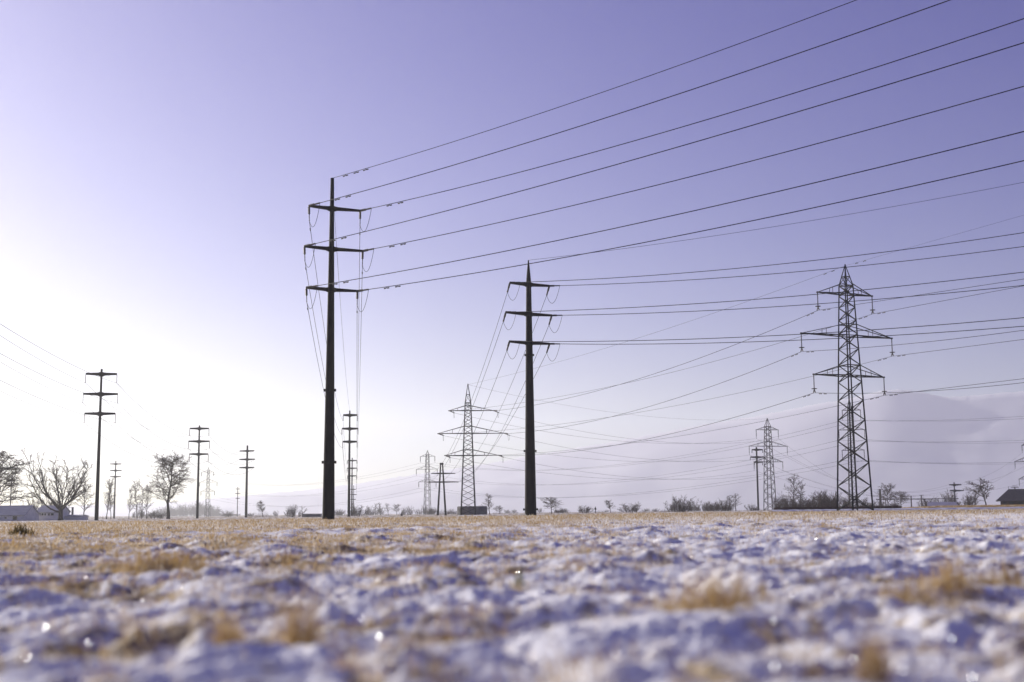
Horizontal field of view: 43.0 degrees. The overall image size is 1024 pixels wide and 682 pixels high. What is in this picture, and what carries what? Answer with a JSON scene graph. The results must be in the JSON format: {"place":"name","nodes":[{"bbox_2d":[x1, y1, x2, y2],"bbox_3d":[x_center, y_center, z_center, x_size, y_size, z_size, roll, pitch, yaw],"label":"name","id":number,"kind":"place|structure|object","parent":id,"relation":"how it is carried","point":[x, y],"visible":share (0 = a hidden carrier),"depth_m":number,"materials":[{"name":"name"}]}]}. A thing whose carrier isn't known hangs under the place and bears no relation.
{"place":"outdoors","nodes":[
{"label":"outdoors","id":0,"kind":"place"},
{"bbox_2d":[0,508,1023,681],"bbox_3d":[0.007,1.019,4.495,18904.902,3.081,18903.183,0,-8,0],"label":"ground","id":1,"kind":"structure","parent":0,"point":[659,664],"depth_m":4.76,"materials":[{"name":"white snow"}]},
{"bbox_2d":[2,522,34,535],"bbox_3d":[-9.605,3.720,25.373,0.571,0.382,0.413,0,-8,0],"label":"grass tuft","id":2,"kind":"object","parent":1,"relation":"on","point":[20,530],"visible":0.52,"depth_m":25.33,"materials":[{"name":"plant"}]},
{"bbox_2d":[0,451,36,505],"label":"bare tree","id":3,"kind":"object","parent":1,"relation":"on","point":[12,479],"visible":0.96,"depth_m":299.56,"materials":[{"name":"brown plant"}]},
{"bbox_2d":[0,505,40,520],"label":"barn","id":4,"kind":"structure","parent":1,"relation":"on","point":[19,513],"depth_m":344.60,"materials":[{"name":"grey"}]},
{"bbox_2d":[35,491,70,510],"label":"bare shrub","id":5,"kind":"object","parent":1,"relation":"on","point":[50,503],"visible":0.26,"depth_m":426.71,"materials":[{"name":"grey plant"}]},
{"bbox_2d":[15,448,93,519],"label":"bare tree","id":6,"kind":"object","parent":1,"relation":"on","point":[60,507],"visible":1,"depth_m":297.10,"materials":[{"name":"brown plant"}]},
{"bbox_2d":[38,505,70,519],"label":"house","id":7,"kind":"structure","parent":1,"relation":"on","point":[45,512],"depth_m":357.06,"materials":[{"name":"grey concrete"}]},
{"bbox_2d":[64,507,89,519],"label":"shed","id":8,"kind":"structure","parent":1,"relation":"on","point":[72,516],"depth_m":362.93,"materials":[{"name":"concrete"}]},
{"bbox_2d":[75,481,94,514],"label":"bare birch","id":9,"kind":"object","parent":1,"relation":"on","point":[88,505],"visible":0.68,"depth_m":417.99,"materials":[{"name":"grey plant"}]},
{"bbox_2d":[82,369,117,520],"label":"power pole","id":10,"kind":"object","parent":1,"relation":"on","point":[100,394],"visible":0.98,"depth_m":257.00,"materials":[{"name":"metal"}]},
{"bbox_2d":[102,477,115,518],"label":"bare birch","id":11,"kind":"object","parent":1,"relation":"on","point":[106,494],"visible":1,"depth_m":447.00,"materials":[{"name":"grey plant"}]},
{"bbox_2d":[110,461,121,518],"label":"power pole","id":12,"kind":"object","parent":1,"relation":"on","point":[115,470],"visible":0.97,"depth_m":655.41,"materials":[{"name":"metal"}]},
{"bbox_2d":[131,480,142,518],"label":"bare birch","id":13,"kind":"object","parent":1,"relation":"on","point":[135,495],"visible":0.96,"depth_m":461.35,"materials":[{"name":"grey plant"}]},
{"bbox_2d":[139,483,154,518],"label":"bare birch","id":14,"kind":"object","parent":1,"relation":"on","point":[147,498],"visible":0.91,"depth_m":465.93,"materials":[{"name":"grey plant"}]},
{"bbox_2d":[104,545,192,574],"bbox_3d":[-2.429,1.494,8.749,0.596,0.268,0.450,0,-8,0],"label":"grass tuft","id":15,"kind":"object","parent":1,"relation":"on","point":[163,561],"visible":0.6,"depth_m":8.70,"materials":[{"name":"plant"}]},
{"bbox_2d":[147,510,166,518],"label":"bare shrub","id":16,"kind":"object","parent":1,"relation":"on","point":[154,514],"visible":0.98,"depth_m":455.24,"materials":[{"name":"grey plant"}]},
{"bbox_2d":[130,450,197,518],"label":"bare tree","id":17,"kind":"object","parent":1,"relation":"on","point":[173,481],"visible":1,"depth_m":326.89,"materials":[{"name":"brown plant"}]},
{"bbox_2d":[157,548,213,571],"bbox_3d":[-2.301,1.546,9.072,0.482,0.257,0.355,0,-8,0],"label":"grass tuft","id":18,"kind":"object","parent":1,"relation":"on","point":[194,562],"visible":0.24,"depth_m":9.07,"materials":[{"name":"plant"}]},
{"bbox_2d":[144,502,239,516],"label":"wood","id":19,"kind":"object","parent":1,"relation":"on","point":[180,511],"visible":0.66,"depth_m":2225.17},
{"bbox_2d":[188,425,209,517],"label":"power pole","id":20,"kind":"object","parent":1,"relation":"on","point":[198,441],"visible":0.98,"depth_m":411.67,"materials":[{"name":"metal"}]},
{"bbox_2d":[199,467,217,516],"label":"lattice pylon","id":21,"kind":"object","parent":1,"relation":"on","point":[207,481],"visible":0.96,"depth_m":1053.28,"materials":[{"name":"metal"}]},
{"bbox_2d":[206,605,250,645],"bbox_3d":[-0.764,0.791,3.507,0.125,0.162,0.114,0,-8,0],"label":"grass tuft","id":22,"kind":"object","parent":1,"relation":"on","point":[223,638],"visible":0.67,"depth_m":3.49,"materials":[{"name":"plant"}]},
{"bbox_2d":[239,445,253,517],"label":"power pole","id":23,"kind":"object","parent":1,"relation":"on","point":[247,459],"visible":0.98,"depth_m":521.23,"materials":[{"name":"metal"}]},
{"bbox_2d":[284,504,306,516],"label":"bare shrub","id":24,"kind":"object","parent":1,"relation":"on","point":[291,510],"visible":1,"depth_m":426.68,"materials":[{"name":"grey plant"}]},
{"bbox_2d":[263,579,345,651],"bbox_3d":[-0.593,0.785,3.670,0.253,0.261,0.195,0,-8,0],"label":"grass tuft","id":25,"kind":"object","parent":1,"relation":"on","point":[307,636],"visible":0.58,"depth_m":3.66,"materials":[{"name":"plant"}]},
{"bbox_2d":[303,178,373,519],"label":"power pole","id":26,"kind":"object","parent":1,"relation":"on","point":[328,506],"visible":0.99,"depth_m":122.60,"materials":[{"name":"metal"}]},
{"bbox_2d":[357,233,359,420],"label":"power cable","id":27,"kind":"object","parent":26,"relation":"attached to","point":[358,332],"visible":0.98,"depth_m":164.39,"materials":[{"name":"black metal"}]},
{"bbox_2d":[334,0,855,177],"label":"power cable","id":28,"kind":"object","parent":26,"relation":"attached to","point":[598,93],"visible":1,"depth_m":101.77,"materials":[{"name":"black metal"}]},
{"bbox_2d":[320,0,949,202],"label":"power cable","id":29,"kind":"object","parent":26,"relation":"attached to","point":[651,102],"visible":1,"depth_m":95.22,"materials":[{"name":"black metal"}]},
{"bbox_2d":[315,42,1023,243],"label":"power cable","id":30,"kind":"object","parent":26,"relation":"attached to","point":[692,142],"visible":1,"depth_m":91.28,"materials":[{"name":"black metal"}]},
{"bbox_2d":[317,131,1023,285],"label":"power cable","id":31,"kind":"object","parent":26,"relation":"attached to","point":[336,283],"visible":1,"depth_m":91.74,"materials":[{"name":"black metal"}]},
{"bbox_2d":[368,160,1023,289],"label":"power cable","id":32,"kind":"object","parent":26,"relation":"attached to","point":[387,287],"visible":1,"depth_m":95.89,"materials":[{"name":"black metal"}]},
{"bbox_2d":[373,18,1023,207],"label":"power cable","id":33,"kind":"object","parent":26,"relation":"attached to","point":[713,117],"visible":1,"depth_m":96.87,"materials":[{"name":"black metal"}]},
{"bbox_2d":[374,86,1023,248],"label":"power cable","id":34,"kind":"object","parent":26,"relation":"attached to","point":[713,170],"visible":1,"depth_m":96.71,"materials":[{"name":"black metal"}]},
{"bbox_2d":[314,641,379,681],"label":"grass tuft","id":35,"kind":"object","parent":1,"relation":"on","point":[353,666],"visible":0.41,"depth_m":2.87,"materials":[{"name":"plant"}]},
{"bbox_2d":[341,411,358,516],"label":"power pole","id":36,"kind":"object","parent":1,"relation":"on","point":[349,428],"visible":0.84,"depth_m":357.08,"materials":[{"name":"metal"}]},
{"bbox_2d":[347,458,357,515],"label":"power pole","id":37,"kind":"object","parent":1,"relation":"on","point":[352,475],"visible":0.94,"depth_m":636.50,"materials":[{"name":"metal"}]},
{"bbox_2d":[350,504,365,515],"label":"bare shrub","id":38,"kind":"object","parent":1,"relation":"on","point":[356,511],"visible":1,"depth_m":436.11,"materials":[{"name":"grey plant"}]},
{"bbox_2d":[416,450,437,514],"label":"lattice pylon","id":39,"kind":"object","parent":1,"relation":"on","point":[428,462],"visible":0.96,"depth_m":684.50,"materials":[{"name":"metal"}]},
{"bbox_2d":[419,462,832,497],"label":"power cable","id":40,"kind":"object","parent":39,"relation":"hanging from","point":[641,492],"visible":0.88,"depth_m":506.14,"materials":[{"name":"grey metal"}]},
{"bbox_2d":[423,422,834,470],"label":"power cable","id":41,"kind":"object","parent":39,"relation":"hanging from","point":[635,462],"visible":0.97,"depth_m":519.20,"materials":[{"name":"grey metal"}]},
{"bbox_2d":[458,460,862,497],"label":"power cable","id":42,"kind":"object","parent":39,"relation":"hanging from","point":[668,491],"visible":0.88,"depth_m":508.29,"materials":[{"name":"grey metal"}]},
{"bbox_2d":[99,508,769,518],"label":"scrub","id":43,"kind":"object","parent":1,"relation":"on","point":[443,512],"visible":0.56,"depth_m":747.09,"materials":[{"name":"plant"}]},
{"bbox_2d":[427,463,455,514],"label":"power pole","id":44,"kind":"object","parent":1,"relation":"on","point":[442,473],"visible":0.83,"depth_m":361.68,"materials":[{"name":"metal"}]},
{"bbox_2d":[457,506,486,514],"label":"building","id":45,"kind":"structure","parent":1,"relation":"on","point":[481,510],"depth_m":387.14,"materials":[{"name":"concrete"}]},
{"bbox_2d":[437,385,509,514],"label":"lattice pylon","id":46,"kind":"object","parent":1,"relation":"on","point":[469,449],"visible":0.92,"depth_m":341.05,"materials":[{"name":"metal"}]},
{"bbox_2d":[455,458,749,479],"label":"power cable","id":47,"kind":"object","parent":46,"relation":"attached to","point":[610,478],"visible":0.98,"depth_m":414.26,"materials":[{"name":"grey metal"}]},
{"bbox_2d":[456,413,749,443],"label":"power cable","id":48,"kind":"object","parent":46,"relation":"hanging from","point":[626,441],"visible":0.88,"depth_m":416.57,"materials":[{"name":"grey metal"}]},
{"bbox_2d":[501,413,773,443],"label":"power cable","id":49,"kind":"object","parent":46,"relation":"attached to","point":[647,440],"visible":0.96,"depth_m":413.48,"materials":[{"name":"grey metal"}]},
{"bbox_2d":[19,544,1016,680],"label":"ice crystals","id":50,"kind":"object","parent":1,"relation":"on","point":[554,589],"visible":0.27,"depth_m":4.48,"materials":[{"name":"white ice"}]},
{"bbox_2d":[509,569,526,586],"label":"grass tuft","id":51,"kind":"object","parent":1,"relation":"on","point":[521,577],"visible":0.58,"depth_m":6.79,"materials":[{"name":"beige plant"}]},
{"bbox_2d":[503,260,561,515],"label":"power pole","id":52,"kind":"object","parent":1,"relation":"on","point":[530,483],"visible":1,"depth_m":153.15,"materials":[{"name":"metal"}]},
{"bbox_2d":[434,294,506,471],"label":"power cable","id":53,"kind":"object","parent":52,"relation":"attached to","point":[480,375],"visible":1,"depth_m":193.30,"materials":[{"name":"black metal"}]},
{"bbox_2d":[520,272,1022,311],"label":"power cable","id":54,"kind":"object","parent":52,"relation":"attached to","point":[777,297],"visible":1,"depth_m":134.89,"materials":[{"name":"black metal"}]},
{"bbox_2d":[520,317,1023,341],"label":"power cable","id":55,"kind":"object","parent":52,"relation":"attached to","point":[762,336],"visible":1,"depth_m":135.40,"materials":[{"name":"black metal"}]},
{"bbox_2d":[520,232,1023,282],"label":"power cable","id":56,"kind":"object","parent":52,"relation":"attached to","point":[785,263],"visible":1,"depth_m":135.01,"materials":[{"name":"black metal"}]},
{"bbox_2d":[533,182,1023,259],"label":"power cable","id":57,"kind":"object","parent":52,"relation":"attached to","point":[793,223],"visible":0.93,"depth_m":137.81,"materials":[{"name":"black metal"}]},
{"bbox_2d":[560,246,1023,285],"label":"power cable","id":58,"kind":"object","parent":52,"relation":"attached to","point":[799,271],"visible":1,"depth_m":139.28,"materials":[{"name":"black metal"}]},
{"bbox_2d":[562,285,1023,315],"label":"power cable","id":59,"kind":"object","parent":52,"relation":"attached to","point":[809,304],"visible":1,"depth_m":138.55,"materials":[{"name":"black metal"}]},
{"bbox_2d":[602,326,1023,344],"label":"power cable","id":60,"kind":"object","parent":52,"relation":"attached to","point":[831,338],"visible":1,"depth_m":136.48,"materials":[{"name":"black metal"}]},
{"bbox_2d":[539,497,562,513],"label":"bare sapling","id":61,"kind":"object","parent":1,"relation":"on","point":[552,501],"visible":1,"depth_m":376.27,"materials":[{"name":"grey plant"}]},
{"bbox_2d":[577,505,594,512],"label":"bare shrub","id":62,"kind":"object","parent":1,"relation":"on","point":[586,510],"visible":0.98,"depth_m":415.66,"materials":[{"name":"grey plant"}]},
{"bbox_2d":[618,503,640,512],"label":"bare shrub","id":63,"kind":"object","parent":1,"relation":"on","point":[632,509],"visible":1,"depth_m":415.73,"materials":[{"name":"grey plant"}]},
{"bbox_2d":[664,494,695,511],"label":"bare shrub","id":64,"kind":"object","parent":1,"relation":"on","point":[679,506],"visible":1,"depth_m":376.48,"materials":[{"name":"grey plant"}]},
{"bbox_2d":[658,553,778,612],"bbox_3d":[0.779,0.923,4.840,0.488,0.280,0.362,0,-8,0],"label":"grass tuft","id":65,"kind":"object","parent":1,"relation":"on","point":[712,598],"visible":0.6,"depth_m":4.82,"materials":[{"name":"plant"}]},
{"bbox_2d":[709,498,731,510],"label":"bare shrub","id":66,"kind":"object","parent":1,"relation":"on","point":[719,507],"visible":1,"depth_m":396.39,"materials":[{"name":"grey plant"}]},
{"bbox_2d":[750,447,763,510],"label":"power pole","id":67,"kind":"object","parent":1,"relation":"on","point":[756,456],"visible":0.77,"depth_m":497.70,"materials":[{"name":"metal"}]},
{"bbox_2d":[749,418,787,510],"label":"lattice pylon","id":68,"kind":"object","parent":1,"relation":"on","point":[769,446],"visible":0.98,"depth_m":478.41,"materials":[{"name":"metal"}]},
{"bbox_2d":[771,495,787,507],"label":"bare shrub","id":69,"kind":"object","parent":1,"relation":"on","point":[775,502],"visible":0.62,"depth_m":332.78,"materials":[{"name":"grey plant"}]},
{"bbox_2d":[782,494,796,506],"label":"bare shrub","id":70,"kind":"object","parent":1,"relation":"on","point":[793,504],"visible":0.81,"depth_m":325.33,"materials":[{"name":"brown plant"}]},
{"bbox_2d":[780,474,802,499],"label":"bare birch","id":71,"kind":"object","parent":1,"relation":"on","point":[794,491],"visible":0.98,"depth_m":376.55,"materials":[{"name":"grey plant"}]},
{"bbox_2d":[808,491,827,506],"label":"bare shrub","id":72,"kind":"object","parent":1,"relation":"on","point":[819,500],"visible":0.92,"depth_m":328.29,"materials":[{"name":"grey plant"}]},
{"bbox_2d":[812,490,840,506],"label":"bare shrub","id":73,"kind":"object","parent":1,"relation":"on","point":[826,498],"visible":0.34,"depth_m":346.72,"materials":[{"name":"grey plant"}]},
{"bbox_2d":[773,505,902,509],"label":"hedge","id":74,"kind":"object","parent":1,"relation":"on","point":[824,507],"visible":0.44,"depth_m":296.74,"materials":[{"name":"plant"}]},
{"bbox_2d":[799,264,894,510],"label":"lattice pylon","id":75,"kind":"object","parent":1,"relation":"on","point":[847,342],"visible":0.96,"depth_m":212.75,"materials":[{"name":"metal"}]},
{"bbox_2d":[508,351,801,433],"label":"power cable","id":76,"kind":"object","parent":75,"relation":"attached to","point":[675,398],"visible":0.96,"depth_m":247.94,"materials":[{"name":"grey metal"}]},
{"bbox_2d":[468,266,843,384],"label":"power cable","id":77,"kind":"object","parent":75,"relation":"attached to","point":[670,327],"visible":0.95,"depth_m":260.23,"materials":[{"name":"black metal"}]},
{"bbox_2d":[497,310,817,410],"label":"power cable","id":78,"kind":"object","parent":75,"relation":"attached to","point":[681,364],"visible":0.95,"depth_m":250.86,"materials":[{"name":"black metal"}]},
{"bbox_2d":[455,314,870,410],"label":"power cable","id":79,"kind":"object","parent":75,"relation":"attached to","point":[679,370],"visible":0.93,"depth_m":257.26,"materials":[{"name":"black metal"}]},
{"bbox_2d":[515,393,812,455],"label":"power cable","id":80,"kind":"object","parent":75,"relation":"attached to","point":[676,432],"visible":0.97,"depth_m":251.25,"materials":[{"name":"grey metal"}]},
{"bbox_2d":[450,356,891,433],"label":"power cable","id":81,"kind":"object","parent":75,"relation":"attached to","point":[687,403],"visible":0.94,"depth_m":258.80,"materials":[{"name":"grey metal"}]},
{"bbox_2d":[485,395,884,455],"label":"power cable","id":82,"kind":"object","parent":75,"relation":"attached to","point":[706,431],"visible":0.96,"depth_m":251.23,"materials":[{"name":"grey metal"}]},
{"bbox_2d":[802,330,1023,351],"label":"power cable","id":83,"kind":"object","parent":75,"relation":"attached to","point":[912,343],"visible":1,"depth_m":184.39,"materials":[{"name":"black metal"}]},
{"bbox_2d":[819,382,1023,393],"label":"power cable","id":84,"kind":"object","parent":75,"relation":"attached to","point":[922,391],"visible":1,"depth_m":186.68,"materials":[{"name":"black metal"}]},
{"bbox_2d":[822,279,1021,310],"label":"power cable","id":85,"kind":"object","parent":75,"relation":"attached to","point":[921,294],"visible":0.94,"depth_m":188.44,"materials":[{"name":"black metal"}]},
{"bbox_2d":[874,286,1021,313],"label":"power cable","id":86,"kind":"object","parent":75,"relation":"attached to","point":[944,300],"visible":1,"depth_m":200.81,"materials":[{"name":"black metal"}]},
{"bbox_2d":[836,495,861,506],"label":"bare shrub","id":87,"kind":"object","parent":1,"relation":"on","point":[845,501],"visible":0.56,"depth_m":316.64,"materials":[{"name":"grey plant"}]},
{"bbox_2d":[842,403,864,495],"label":"lattice pylon","id":88,"kind":"object","parent":1,"relation":"on","point":[849,480],"visible":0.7,"depth_m":416.82,"materials":[{"name":"metal"}]},
{"bbox_2d":[432,441,833,484],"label":"power cable","id":89,"kind":"object","parent":88,"relation":"attached to","point":[658,475],"visible":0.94,"depth_m":495.10,"materials":[{"name":"grey metal"}]},
{"bbox_2d":[841,617,901,681],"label":"grass tuft","id":90,"kind":"object","parent":1,"relation":"on","point":[877,666],"visible":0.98,"depth_m":2.93,"materials":[{"name":"plant"}]},
{"bbox_2d":[874,483,895,504],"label":"bare sapling","id":91,"kind":"object","parent":1,"relation":"on","point":[888,492],"visible":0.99,"depth_m":515.19,"materials":[{"name":"grey plant"}]},
{"bbox_2d":[772,507,1023,510],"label":"snowy track","id":92,"kind":"structure","parent":1,"relation":"on","point":[900,508],"depth_m":278.03,"materials":[{"name":"white snow"}]},
{"bbox_2d":[891,491,909,504],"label":"bare sapling","id":93,"kind":"object","parent":1,"relation":"on","point":[901,496],"visible":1,"depth_m":515.45,"materials":[{"name":"grey plant"}]},
{"bbox_2d":[862,576,959,607],"bbox_3d":[1.570,1.012,5.210,0.396,0.171,0.281,0,-8,0],"label":"grass tuft","id":94,"kind":"object","parent":1,"relation":"on","point":[903,592],"visible":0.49,"depth_m":5.19,"materials":[{"name":"plant"}]},
{"bbox_2d":[876,489,958,506],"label":"cable gantry","id":95,"kind":"object","parent":1,"relation":"on","point":[880,500],"visible":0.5,"depth_m":595.33,"materials":[{"name":"grey metal"}]},
{"bbox_2d":[927,502,958,505],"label":"shed","id":96,"kind":"structure","parent":1,"relation":"on","point":[941,503],"depth_m":468.03,"materials":[{"name":"grey"}]},
{"bbox_2d":[937,489,961,503],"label":"bare shrub","id":97,"kind":"object","parent":1,"relation":"on","point":[948,496],"visible":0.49,"depth_m":635.89,"materials":[{"name":"grey plant"}]},
{"bbox_2d":[918,546,988,600],"bbox_3d":[1.857,0.986,5.469,0.306,0.250,0.253,0,-8,0],"label":"grass tuft","id":98,"kind":"object","parent":1,"relation":"on","point":[957,578],"visible":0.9,"depth_m":5.45,"materials":[{"name":"plant"}]},
{"bbox_2d":[954,493,977,504],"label":"bare shrub","id":99,"kind":"object","parent":1,"relation":"on","point":[969,502],"visible":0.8,"depth_m":416.14,"materials":[{"name":"grey plant"}]},
{"bbox_2d":[963,479,993,504],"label":"bare sapling","id":100,"kind":"object","parent":1,"relation":"on","point":[980,487],"visible":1,"depth_m":397.30,"materials":[{"name":"grey plant"}]},
{"bbox_2d":[979,554,1023,585],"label":"grass tuft","id":101,"kind":"object","parent":1,"relation":"on","point":[1004,574],"visible":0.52,"depth_m":5.96,"materials":[{"name":"plant"}]},
{"bbox_2d":[996,486,1023,504],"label":"house","id":102,"kind":"structure","parent":1,"relation":"on","point":[1014,496],"depth_m":417.60,"materials":[{"name":"tile"}]},
{"bbox_2d":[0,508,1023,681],"bbox_3d":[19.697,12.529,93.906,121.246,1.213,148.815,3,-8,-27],"label":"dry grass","id":103,"kind":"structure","parent":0,"point":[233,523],"depth_m":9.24,"materials":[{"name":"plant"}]},
{"bbox_2d":[0,0,1023,506],"label":"sky","id":104,"kind":"structure","parent":0,"point":[163,163],"materials":[{"name":"blue"}]},
{"bbox_2d":[37,389,1023,515],"bbox_3d":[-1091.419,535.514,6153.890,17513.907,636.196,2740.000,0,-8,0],"label":"hills","id":105,"kind":"structure","parent":0,"point":[955,453],"depth_m":5739.78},
{"bbox_2d":[902,504,1023,507],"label":"bank grass","id":106,"kind":"structure","parent":0,"point":[966,506],"depth_m":329.16,"materials":[{"name":"plant"}]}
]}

